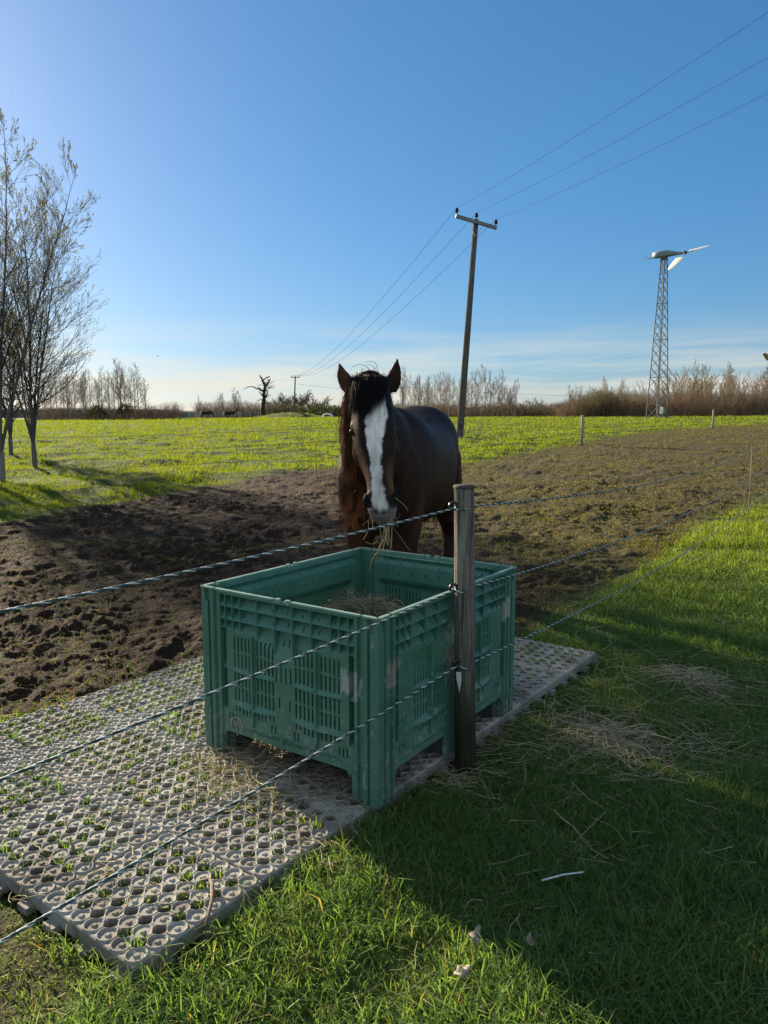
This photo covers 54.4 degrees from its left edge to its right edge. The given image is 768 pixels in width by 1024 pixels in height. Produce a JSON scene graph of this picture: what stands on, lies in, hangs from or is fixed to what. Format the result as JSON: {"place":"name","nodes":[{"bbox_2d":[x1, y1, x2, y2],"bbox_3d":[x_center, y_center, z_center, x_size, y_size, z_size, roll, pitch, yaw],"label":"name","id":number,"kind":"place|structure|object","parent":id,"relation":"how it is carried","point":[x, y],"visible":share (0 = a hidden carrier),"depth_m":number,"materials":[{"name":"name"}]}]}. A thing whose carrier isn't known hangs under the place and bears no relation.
{"place":"outdoors","nodes":[
{"label":"outdoors","id":0,"kind":"place"},
{"bbox_2d":[2,407,483,417],"bbox_3d":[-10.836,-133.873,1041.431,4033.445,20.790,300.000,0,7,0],"label":"hills","id":1,"kind":"structure","parent":0,"point":[187,415],"depth_m":899.45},
{"bbox_2d":[191,739,304,779],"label":"paver slab","id":2,"kind":"structure","parent":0,"point":[198,748],"depth_m":3.40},
{"bbox_2d":[0,413,767,1023],"bbox_3d":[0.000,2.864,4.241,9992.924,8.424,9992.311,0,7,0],"label":"ground","id":3,"kind":"structure","parent":0,"point":[248,525],"depth_m":8.27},
{"bbox_2d":[0,745,26,769],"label":"paver slab","id":4,"kind":"structure","parent":3,"relation":"on","point":[9,758],"depth_m":3.38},
{"bbox_2d":[0,307,42,454],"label":"sallow tree","id":5,"kind":"object","parent":3,"relation":"on","point":[10,427],"visible":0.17,"depth_m":23.22,"materials":[{"name":"brown plant"}]},
{"bbox_2d":[0,760,88,829],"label":"paver slab","id":6,"kind":"structure","parent":3,"relation":"on","point":[48,799],"depth_m":3.07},
{"bbox_2d":[33,371,56,417],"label":"bare tree","id":7,"kind":"object","parent":3,"relation":"on","point":[45,394],"visible":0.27,"depth_m":132.55,"materials":[{"name":"brown plant"}]},
{"bbox_2d":[0,108,101,480],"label":"sallow tree","id":8,"kind":"object","parent":3,"relation":"on","point":[27,340],"visible":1,"depth_m":15.69,"materials":[{"name":"brown plant"}]},
{"bbox_2d":[43,378,60,412],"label":"bare tree","id":9,"kind":"object","parent":3,"relation":"on","point":[50,405],"visible":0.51,"depth_m":126.55,"materials":[{"name":"brown plant"}]},
{"bbox_2d":[0,162,107,467],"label":"sallow tree","id":10,"kind":"object","parent":3,"relation":"on","point":[32,413],"visible":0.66,"depth_m":18.73,"materials":[{"name":"brown plant"}]},
{"bbox_2d":[0,701,122,759],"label":"paver slab","id":11,"kind":"structure","parent":3,"relation":"on","point":[33,748],"depth_m":3.71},
{"bbox_2d":[56,370,85,418],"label":"bare tree","id":12,"kind":"object","parent":3,"relation":"on","point":[72,390],"visible":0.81,"depth_m":119.82,"materials":[{"name":"brown plant"}]},
{"bbox_2d":[73,375,91,418],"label":"bare tree","id":13,"kind":"object","parent":3,"relation":"on","point":[86,398],"visible":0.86,"depth_m":123.58,"materials":[{"name":"brown plant"}]},
{"bbox_2d":[0,792,167,915],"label":"paver slab","id":14,"kind":"structure","parent":3,"relation":"on","point":[146,832],"depth_m":2.70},
{"bbox_2d":[77,369,91,417],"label":"bare tree","id":15,"kind":"object","parent":3,"relation":"on","point":[84,383],"visible":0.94,"depth_m":123.22,"materials":[{"name":"brown plant"}]},
{"bbox_2d":[77,369,93,418],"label":"bare tree","id":16,"kind":"object","parent":3,"relation":"on","point":[85,390],"visible":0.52,"depth_m":125.85,"materials":[{"name":"brown plant"}]},
{"bbox_2d":[87,378,106,406],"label":"bare tree","id":17,"kind":"object","parent":3,"relation":"on","point":[97,397],"visible":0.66,"depth_m":127.66,"materials":[{"name":"brown plant"}]},
{"bbox_2d":[87,404,109,419],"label":"round bush","id":18,"kind":"object","parent":3,"relation":"on","point":[97,408],"visible":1,"depth_m":112.51,"materials":[{"name":"green plant"}]},
{"bbox_2d":[94,366,108,419],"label":"bare tree","id":19,"kind":"object","parent":3,"relation":"on","point":[98,388],"visible":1,"depth_m":118.76,"materials":[{"name":"brown plant"}]},
{"bbox_2d":[27,402,187,419],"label":"undergrowth","id":20,"kind":"object","parent":3,"relation":"on","point":[151,413],"visible":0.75,"depth_m":119.93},
{"bbox_2d":[102,371,113,417],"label":"bare tree","id":21,"kind":"object","parent":3,"relation":"on","point":[107,392],"visible":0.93,"depth_m":123.84,"materials":[{"name":"brown plant"}]},
{"bbox_2d":[29,723,187,791],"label":"paver slab","id":22,"kind":"structure","parent":3,"relation":"on","point":[60,769],"depth_m":3.40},
{"bbox_2d":[102,357,130,403],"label":"bare tree","id":23,"kind":"object","parent":3,"relation":"on","point":[120,394],"visible":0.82,"depth_m":128.58,"materials":[{"name":"brown plant"}]},
{"bbox_2d":[112,368,124,407],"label":"bare tree","id":24,"kind":"object","parent":3,"relation":"on","point":[118,395],"visible":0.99,"depth_m":123.72,"materials":[{"name":"brown plant"}]},
{"bbox_2d":[115,366,133,404],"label":"bare tree","id":25,"kind":"object","parent":3,"relation":"on","point":[125,385],"visible":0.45,"depth_m":131.35,"materials":[{"name":"brown plant"}]},
{"bbox_2d":[116,403,135,419],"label":"round bush","id":26,"kind":"object","parent":3,"relation":"on","point":[120,408],"visible":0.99,"depth_m":113.57,"materials":[{"name":"green plant"}]},
{"bbox_2d":[123,368,134,416],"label":"bare tree","id":27,"kind":"object","parent":3,"relation":"on","point":[129,388],"visible":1,"depth_m":119.72,"materials":[{"name":"brown plant"}]},
{"bbox_2d":[127,371,142,416],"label":"bare tree","id":28,"kind":"object","parent":3,"relation":"on","point":[134,399],"visible":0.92,"depth_m":121.42,"materials":[{"name":"brown plant"}]},
{"bbox_2d":[71,676,199,722],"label":"paver slab","id":29,"kind":"structure","parent":3,"relation":"on","point":[87,701],"depth_m":4.11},
{"bbox_2d":[130,362,147,412],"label":"bare tree","id":30,"kind":"object","parent":3,"relation":"on","point":[136,383],"visible":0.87,"depth_m":124.10,"materials":[{"name":"brown plant"}]},
{"bbox_2d":[40,832,262,986],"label":"paver slab","id":31,"kind":"structure","parent":3,"relation":"on","point":[100,926],"depth_m":2.37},
{"bbox_2d":[199,877,213,932],"bbox_3d":[-0.560,1.233,2.374,0.048,0.075,0.210,-2,8,-16],"label":"bark strip","id":32,"kind":"object","parent":31,"relation":"on","point":[210,881],"visible":1,"depth_m":2.33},
{"bbox_2d":[127,694,205,748],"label":"paver slab","id":33,"kind":"structure","parent":3,"relation":"on","point":[189,710],"depth_m":3.76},
{"bbox_2d":[148,656,203,693],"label":"paver slab","id":34,"kind":"structure","parent":3,"relation":"on","point":[172,675],"depth_m":4.45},
{"bbox_2d":[93,749,263,831],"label":"paver slab","id":35,"kind":"structure","parent":3,"relation":"on","point":[155,815],"depth_m":3.09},
{"bbox_2d":[192,400,276,417],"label":"undergrowth","id":36,"kind":"object","parent":3,"relation":"on","point":[245,411],"visible":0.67,"depth_m":161.78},
{"bbox_2d":[231,387,247,415],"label":"bare tree","id":37,"kind":"object","parent":3,"relation":"on","point":[235,402],"visible":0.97,"depth_m":152.52,"materials":[{"name":"brown plant"}]},
{"bbox_2d":[244,375,274,415],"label":"dead oak","id":38,"kind":"object","parent":3,"relation":"on","point":[264,394],"visible":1,"depth_m":148.12,"materials":[{"name":"brown plant"}]},
{"bbox_2d":[169,780,357,889],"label":"paver slab","id":39,"kind":"structure","parent":3,"relation":"on","point":[237,857],"depth_m":2.78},
{"bbox_2d":[273,406,307,412],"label":"round bush","id":40,"kind":"object","parent":3,"relation":"on","point":[289,408],"visible":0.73,"depth_m":164.81,"materials":[{"name":"green plant"}]},
{"bbox_2d":[0,640,582,951],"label":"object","id":41,"kind":"structure","parent":3,"relation":"on","point":[180,912],"depth_m":3.04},
{"bbox_2d":[291,391,311,406],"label":"round tree","id":42,"kind":"object","parent":3,"relation":"on","point":[307,396],"visible":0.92,"depth_m":174.29,"materials":[{"name":"green plant"}]},
{"bbox_2d":[265,400,341,416],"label":"undergrowth","id":43,"kind":"object","parent":3,"relation":"on","point":[281,404],"visible":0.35,"depth_m":166.93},
{"bbox_2d":[306,404,331,415],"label":"round bush","id":44,"kind":"object","parent":3,"relation":"on","point":[325,409],"visible":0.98,"depth_m":155.69,"materials":[{"name":"green plant"}]},
{"bbox_2d":[307,395,332,411],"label":"round tree","id":45,"kind":"object","parent":3,"relation":"on","point":[325,401],"visible":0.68,"depth_m":175.15,"materials":[{"name":"green plant"}]},
{"bbox_2d":[323,405,339,415],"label":"round bush","id":46,"kind":"object","parent":3,"relation":"on","point":[336,410],"visible":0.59,"depth_m":159.62,"materials":[{"name":"green plant"}]},
{"bbox_2d":[270,759,429,824],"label":"paver slab","id":47,"kind":"structure","parent":3,"relation":"on","point":[402,773],"depth_m":3.14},
{"bbox_2d":[0,412,767,1023],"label":"grass","id":48,"kind":"structure","parent":3,"relation":"on","point":[374,836],"depth_m":2.71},
{"bbox_2d":[455,964,470,978],"bbox_3d":[0.220,1.292,2.097,0.049,0.034,0.041,14,36,-2],"label":"dead leaf","id":49,"kind":"object","parent":48,"relation":"on","point":[465,971],"visible":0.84,"depth_m":2.10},
{"bbox_2d":[469,925,481,943],"bbox_3d":[0.279,1.271,2.241,0.043,0.034,0.053,14,36,-2],"label":"dead leaf","id":50,"kind":"object","parent":48,"relation":"on","point":[474,934],"visible":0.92,"depth_m":2.25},
{"bbox_2d":[524,932,536,946],"bbox_3d":[0.437,1.275,2.222,0.036,0.028,0.039,14,36,-2],"label":"dead leaf","id":51,"kind":"object","parent":48,"relation":"on","point":[529,937],"visible":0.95,"depth_m":2.23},
{"bbox_2d":[0,520,767,1022],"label":"loose hay","id":52,"kind":"object","parent":3,"relation":"on","point":[278,764],"visible":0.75,"depth_m":3.31},
{"bbox_2d":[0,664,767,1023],"bbox_3d":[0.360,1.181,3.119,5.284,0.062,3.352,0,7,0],"label":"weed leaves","id":53,"kind":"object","parent":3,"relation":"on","point":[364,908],"visible":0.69,"depth_m":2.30,"materials":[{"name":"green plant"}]},
{"bbox_2d":[335,359,461,557],"bbox_3d":[0.143,-0.090,5.822,0.790,1.967,3.492,2,8,15],"label":"bay horse","id":54,"kind":"object","parent":3,"relation":"on","point":[409,458],"visible":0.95,"depth_m":4.79},
{"bbox_2d":[363,498,408,570],"bbox_3d":[0.031,0.130,4.132,0.266,0.428,0.140,3,8,22],"label":"hay wisp","id":55,"kind":"object","parent":54,"relation":"hanging from","point":[386,534],"visible":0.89,"depth_m":4.12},
{"bbox_2d":[400,374,409,402],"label":"birch tree","id":56,"kind":"object","parent":3,"relation":"on","point":[406,393],"visible":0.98,"depth_m":115.89,"materials":[{"name":"grey plant"}]},
{"bbox_2d":[410,380,421,405],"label":"birch tree","id":57,"kind":"object","parent":3,"relation":"on","point":[415,393],"visible":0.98,"depth_m":128.08,"materials":[{"name":"grey plant"}]},
{"bbox_2d":[419,376,433,404],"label":"birch tree","id":58,"kind":"object","parent":3,"relation":"on","point":[427,383],"visible":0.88,"depth_m":131.13,"materials":[{"name":"grey plant"}]},
{"bbox_2d":[429,375,438,405],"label":"birch tree","id":59,"kind":"object","parent":3,"relation":"on","point":[434,394],"visible":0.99,"depth_m":120.62,"materials":[{"name":"grey plant"}]},
{"bbox_2d":[428,372,445,405],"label":"birch tree","id":60,"kind":"object","parent":3,"relation":"on","point":[440,385],"visible":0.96,"depth_m":126.53,"materials":[{"name":"grey plant"}]},
{"bbox_2d":[435,371,452,401],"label":"birch tree","id":61,"kind":"object","parent":3,"relation":"on","point":[447,393],"visible":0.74,"depth_m":134.72,"materials":[{"name":"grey plant"}]},
{"bbox_2d":[408,727,484,776],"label":"paver slab","id":62,"kind":"structure","parent":3,"relation":"on","point":[429,760],"depth_m":3.38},
{"bbox_2d":[441,375,457,416],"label":"birch tree","id":63,"kind":"object","parent":3,"relation":"on","point":[449,389],"visible":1,"depth_m":114.90,"materials":[{"name":"grey plant"}]},
{"bbox_2d":[393,399,526,416],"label":"undergrowth","id":64,"kind":"object","parent":3,"relation":"on","point":[471,412],"visible":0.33,"depth_m":118.47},
{"bbox_2d":[448,484,475,775],"bbox_3d":[0.342,0.558,3.281,0.157,1.362,0.096,-5,9,-34],"label":"fence post","id":65,"kind":"object","parent":3,"relation":"on","point":[464,656],"visible":0.97,"depth_m":3.25,"materials":[{"name":"wood"}]},
{"bbox_2d":[0,493,765,944],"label":"fence rope","id":66,"kind":"object","parent":65,"relation":"attached to","point":[52,911],"visible":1,"depth_m":2.29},
{"bbox_2d":[0,468,766,781],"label":"fence rope","id":67,"kind":"object","parent":65,"relation":"attached to","point":[33,766],"visible":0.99,"depth_m":2.25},
{"bbox_2d":[0,444,766,613],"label":"fence rope","id":68,"kind":"object","parent":65,"relation":"attached to","point":[16,608],"visible":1,"depth_m":2.22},
{"bbox_2d":[455,208,497,436],"bbox_3d":[4.132,-8.292,34.102,1.979,10.606,0.582,0,7,0],"label":"utility pole","id":69,"kind":"object","parent":3,"relation":"on","point":[476,222],"visible":0.93,"depth_m":34.05,"materials":[{"name":"brown wood"}]},
{"bbox_2d":[295,222,467,375],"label":"power wire","id":70,"kind":"object","parent":69,"relation":"attached to","point":[388,307],"visible":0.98,"depth_m":56.53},
{"bbox_2d":[462,12,767,204],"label":"power wire","id":71,"kind":"object","parent":69,"relation":"attached to","point":[635,98],"visible":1,"depth_m":19.36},
{"bbox_2d":[483,57,767,209],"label":"power wire","id":72,"kind":"object","parent":69,"relation":"attached to","point":[647,124],"visible":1,"depth_m":19.45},
{"bbox_2d":[498,93,767,218],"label":"power wire","id":73,"kind":"object","parent":69,"relation":"attached to","point":[648,151],"visible":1,"depth_m":20.21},
{"bbox_2d":[467,364,487,416],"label":"birch tree","id":74,"kind":"object","parent":3,"relation":"on","point":[478,389],"visible":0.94,"depth_m":123.42,"materials":[{"name":"brown plant"}]},
{"bbox_2d":[479,373,489,415],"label":"birch tree","id":75,"kind":"object","parent":3,"relation":"on","point":[488,383],"visible":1,"depth_m":121.84,"materials":[{"name":"grey plant"}]},
{"bbox_2d":[484,372,495,409],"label":"birch tree","id":76,"kind":"object","parent":3,"relation":"on","point":[491,385],"visible":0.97,"depth_m":122.41,"materials":[{"name":"grey plant"}]},
{"bbox_2d":[487,376,503,405],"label":"birch tree","id":77,"kind":"object","parent":3,"relation":"on","point":[493,400],"visible":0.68,"depth_m":127.39,"materials":[{"name":"grey plant"}]},
{"bbox_2d":[475,695,529,737],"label":"paver slab","id":78,"kind":"structure","parent":3,"relation":"on","point":[486,724],"depth_m":3.85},
{"bbox_2d":[496,379,517,416],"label":"bare tree","id":79,"kind":"object","parent":3,"relation":"on","point":[500,406],"visible":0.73,"depth_m":116.96,"materials":[{"name":"brown plant"}]},
{"bbox_2d":[499,380,519,416],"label":"bare tree","id":80,"kind":"object","parent":3,"relation":"on","point":[512,409],"visible":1,"depth_m":113.99,"materials":[{"name":"brown plant"}]},
{"bbox_2d":[513,400,566,416],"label":"undergrowth","id":81,"kind":"object","parent":3,"relation":"on","point":[533,410],"visible":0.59,"depth_m":119.20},
{"bbox_2d":[513,662,567,704],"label":"paver slab","id":82,"kind":"structure","parent":3,"relation":"on","point":[543,680],"depth_m":4.36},
{"bbox_2d":[514,640,598,679],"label":"paver slab","id":83,"kind":"structure","parent":3,"relation":"on","point":[575,665],"depth_m":4.80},
{"bbox_2d":[542,871,583,880],"bbox_3d":[0.603,1.227,2.521,0.155,0.014,0.006,-2,8,-14],"label":"straw stalk","id":84,"kind":"object","parent":3,"relation":"on","point":[556,876],"visible":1,"depth_m":2.52,"materials":[{"name":"beige plant"}]},
{"bbox_2d":[566,384,584,402],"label":"bare tree","id":85,"kind":"object","parent":3,"relation":"on","point":[573,395],"visible":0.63,"depth_m":119.70,"materials":[{"name":"brown plant"}]},
{"bbox_2d":[580,415,584,445],"bbox_3d":[7.717,-3.066,29.057,0.154,1.398,0.109,0,7,0],"label":"wooden stake","id":86,"kind":"object","parent":3,"relation":"on","point":[582,429],"visible":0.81,"depth_m":29.00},
{"bbox_2d":[8,420,745,470],"bbox_3d":[13.428,-4.369,38.697,5.148,1.046,71.486,6,10,40],"label":"fence wire","id":87,"kind":"object","parent":86,"relation":"attached to","point":[273,459],"visible":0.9,"depth_m":16.64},
{"bbox_2d":[18,410,764,437],"bbox_3d":[13.428,-5.019,38.614,5.148,1.035,71.486,6,10,40],"label":"fence wire","id":88,"kind":"object","parent":86,"relation":"attached to","point":[289,429],"visible":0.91,"depth_m":16.42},
{"bbox_2d":[27,414,762,453],"bbox_3d":[13.428,-4.699,38.654,5.148,1.040,71.486,6,10,40],"label":"fence wire","id":89,"kind":"object","parent":86,"relation":"attached to","point":[298,443],"visible":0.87,"depth_m":16.83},
{"bbox_2d":[514,696,689,772],"bbox_3d":[1.105,1.080,3.773,0.672,0.057,0.920,-5,9,-32],"label":"hay heap","id":90,"kind":"object","parent":3,"relation":"on","point":[597,730],"visible":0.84,"depth_m":3.70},
{"bbox_2d":[576,385,629,416],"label":"undergrowth","id":91,"kind":"object","parent":3,"relation":"on","point":[598,396],"visible":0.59,"depth_m":103.90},
{"bbox_2d":[636,379,664,399],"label":"bare tree","id":92,"kind":"object","parent":3,"relation":"on","point":[647,390],"visible":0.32,"depth_m":126.27,"materials":[{"name":"brown plant"}]},
{"bbox_2d":[551,389,767,416],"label":"undergrowth","id":93,"kind":"object","parent":3,"relation":"on","point":[627,408],"visible":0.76,"depth_m":103.89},
{"bbox_2d":[654,381,669,415],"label":"bare tree","id":94,"kind":"object","parent":3,"relation":"on","point":[664,396],"visible":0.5,"depth_m":104.00,"materials":[{"name":"brown plant"}]},
{"bbox_2d":[646,245,709,418],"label":"wind turbine","id":95,"kind":"object","parent":3,"relation":"on","point":[663,255],"visible":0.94,"depth_m":82.84,"materials":[{"name":"metal"}]},
{"bbox_2d":[662,367,700,415],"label":"bare tree","id":96,"kind":"object","parent":3,"relation":"on","point":[688,386],"visible":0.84,"depth_m":104.85,"materials":[{"name":"brown plant"}]},
{"bbox_2d":[664,371,700,397],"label":"bare tree","id":97,"kind":"object","parent":3,"relation":"on","point":[685,380],"visible":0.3,"depth_m":120.34,"materials":[{"name":"brown plant"}]},
{"bbox_2d":[617,661,756,705],"bbox_3d":[1.786,0.981,4.478,0.754,0.078,0.766,0,7,0],"label":"hay heap","id":98,"kind":"object","parent":3,"relation":"on","point":[674,674],"visible":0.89,"depth_m":4.46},
{"bbox_2d":[675,371,706,407],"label":"bare tree","id":99,"kind":"object","parent":3,"relation":"on","point":[702,391],"visible":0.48,"depth_m":111.36,"materials":[{"name":"brown plant"}]},
{"bbox_2d":[669,364,719,413],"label":"bare tree","id":100,"kind":"object","parent":3,"relation":"on","point":[707,371],"visible":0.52,"depth_m":114.57,"materials":[{"name":"brown plant"}]},
{"bbox_2d":[698,369,733,412],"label":"bare tree","id":101,"kind":"object","parent":3,"relation":"on","point":[711,387],"visible":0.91,"depth_m":107.16,"materials":[{"name":"brown plant"}]},
{"bbox_2d":[720,361,737,399],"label":"birch tree","id":102,"kind":"object","parent":3,"relation":"on","point":[728,379],"visible":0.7,"depth_m":114.57,"materials":[{"name":"brown plant"}]},
{"bbox_2d":[718,372,739,401],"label":"bare tree","id":103,"kind":"object","parent":3,"relation":"on","point":[732,387],"visible":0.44,"depth_m":115.47,"materials":[{"name":"brown plant"}]},
{"bbox_2d":[734,379,752,414],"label":"bare tree","id":104,"kind":"object","parent":3,"relation":"on","point":[742,393],"visible":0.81,"depth_m":105.03,"materials":[{"name":"brown plant"}]},
{"bbox_2d":[730,372,763,413],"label":"bare tree","id":105,"kind":"object","parent":3,"relation":"on","point":[742,387],"visible":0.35,"depth_m":114.64,"materials":[{"name":"brown plant"}]},
{"bbox_2d":[746,446,754,537],"bbox_3d":[4.508,-0.177,9.201,0.037,1.256,0.010,0,7,0],"label":"rod stake","id":106,"kind":"object","parent":3,"relation":"on","point":[749,491],"visible":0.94,"depth_m":9.19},
{"bbox_2d":[742,372,766,414],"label":"bare tree","id":107,"kind":"object","parent":3,"relation":"on","point":[749,393],"visible":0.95,"depth_m":102.79,"materials":[{"name":"brown plant"}]},
{"bbox_2d":[755,374,767,409],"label":"bare tree","id":108,"kind":"object","parent":3,"relation":"on","point":[758,386],"visible":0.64,"depth_m":107.50,"materials":[{"name":"brown plant"}]},
{"label":"paver slab","id":109,"kind":"object","parent":3,"relation":"on","visible":0},
{"bbox_2d":[200,547,516,808],"bbox_3d":[-0.077,0.682,3.651,1.013,0.770,1.247,5,9,34],"label":"pallet box","id":110,"kind":"object","parent":109,"relation":"on","point":[309,704],"visible":0.93,"depth_m":3.22,"materials":[{"name":"green plastic"}]},
{"bbox_2d":[320,587,404,616],"bbox_3d":[-0.125,0.635,4.036,0.954,0.488,1.256,0,7,0],"label":"hay heap","id":111,"kind":"object","parent":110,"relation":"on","point":[378,606],"visible":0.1,"depth_m":3.94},
{"bbox_2d":[0,0,767,410],"label":"sky","id":112,"kind":"structure","parent":0,"point":[265,173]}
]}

